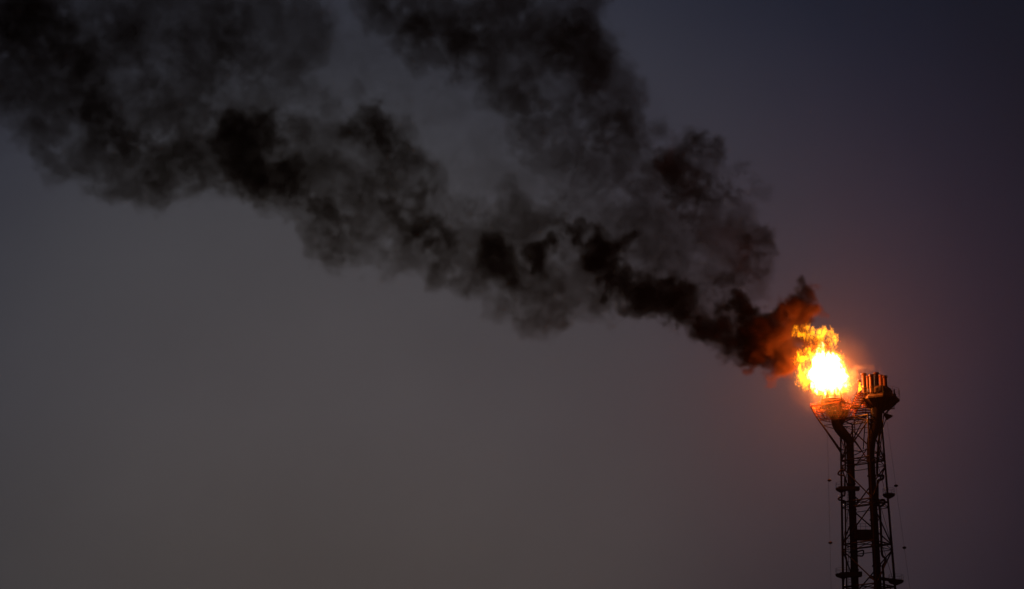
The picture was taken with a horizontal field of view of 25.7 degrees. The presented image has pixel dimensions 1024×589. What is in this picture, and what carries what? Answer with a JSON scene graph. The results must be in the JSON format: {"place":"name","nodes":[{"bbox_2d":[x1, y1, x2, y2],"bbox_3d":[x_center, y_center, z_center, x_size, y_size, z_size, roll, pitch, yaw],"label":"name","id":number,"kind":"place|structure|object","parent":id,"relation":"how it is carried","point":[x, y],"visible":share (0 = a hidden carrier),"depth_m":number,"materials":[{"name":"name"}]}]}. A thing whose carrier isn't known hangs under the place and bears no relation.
{"place":"outdoors","nodes":[
{"label":"outdoors","id":0,"kind":"place"},
{"bbox_2d":[0,0,1023,588],"label":"sky","id":1,"kind":"structure","parent":0,"point":[294,294],"materials":[{"name":"grey"}]},
{"label":"ground","id":2,"kind":"structure","parent":0,"visible":0},
{"bbox_2d":[810,390,858,588],"bbox_3d":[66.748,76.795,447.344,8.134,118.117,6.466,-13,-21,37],"label":"flare stack","id":3,"kind":"object","parent":2,"relation":"on","point":[836,412],"visible":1,"depth_m":460.15,"materials":[{"name":"metal"}]},
{"bbox_2d":[837,434,847,588],"bbox_3d":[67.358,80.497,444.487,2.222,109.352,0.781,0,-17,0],"label":"steam pipe","id":4,"kind":"object","parent":2,"relation":"on","point":[839,499],"visible":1,"depth_m":456.34,"materials":[{"name":"black metal"}]},
{"bbox_2d":[855,496,863,556],"bbox_3d":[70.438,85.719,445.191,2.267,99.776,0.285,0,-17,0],"label":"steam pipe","id":5,"kind":"object","parent":2,"relation":"on","point":[862,555],"visible":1,"depth_m":455.27,"materials":[{"name":"black metal"}]},
{"bbox_2d":[817,412,903,588],"bbox_3d":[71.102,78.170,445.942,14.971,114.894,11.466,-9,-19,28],"label":"lattice tower","id":6,"kind":"structure","parent":2,"relation":"on","point":[863,535],"depth_m":455.81,"materials":[{"name":"metal"}]},
{"bbox_2d":[827,433,831,564],"bbox_3d":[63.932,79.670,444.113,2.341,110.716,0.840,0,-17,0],"label":"hanging cable","id":7,"kind":"object","parent":6,"relation":"hanging from","point":[829,480],"visible":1,"depth_m":454.69,"materials":[{"name":"metal"}]},
{"bbox_2d":[887,424,909,585],"bbox_3d":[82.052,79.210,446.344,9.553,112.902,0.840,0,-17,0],"label":"hanging cable","id":8,"kind":"object","parent":6,"relation":"hanging from","point":[904,547],"visible":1,"depth_m":457.86,"materials":[{"name":"metal"}]},
{"bbox_2d":[857,372,899,588],"bbox_3d":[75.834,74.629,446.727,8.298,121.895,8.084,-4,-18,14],"label":"flare stack","id":9,"kind":"object","parent":2,"relation":"on","point":[879,397],"visible":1,"depth_m":460.02,"materials":[{"name":"metal"}]},
{"bbox_2d":[876,410,885,588],"bbox_3d":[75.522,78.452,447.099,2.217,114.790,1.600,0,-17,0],"label":"steam pipe","id":10,"kind":"object","parent":2,"relation":"on","point":[879,508],"visible":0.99,"depth_m":457.96,"materials":[{"name":"black metal"}]}
]}

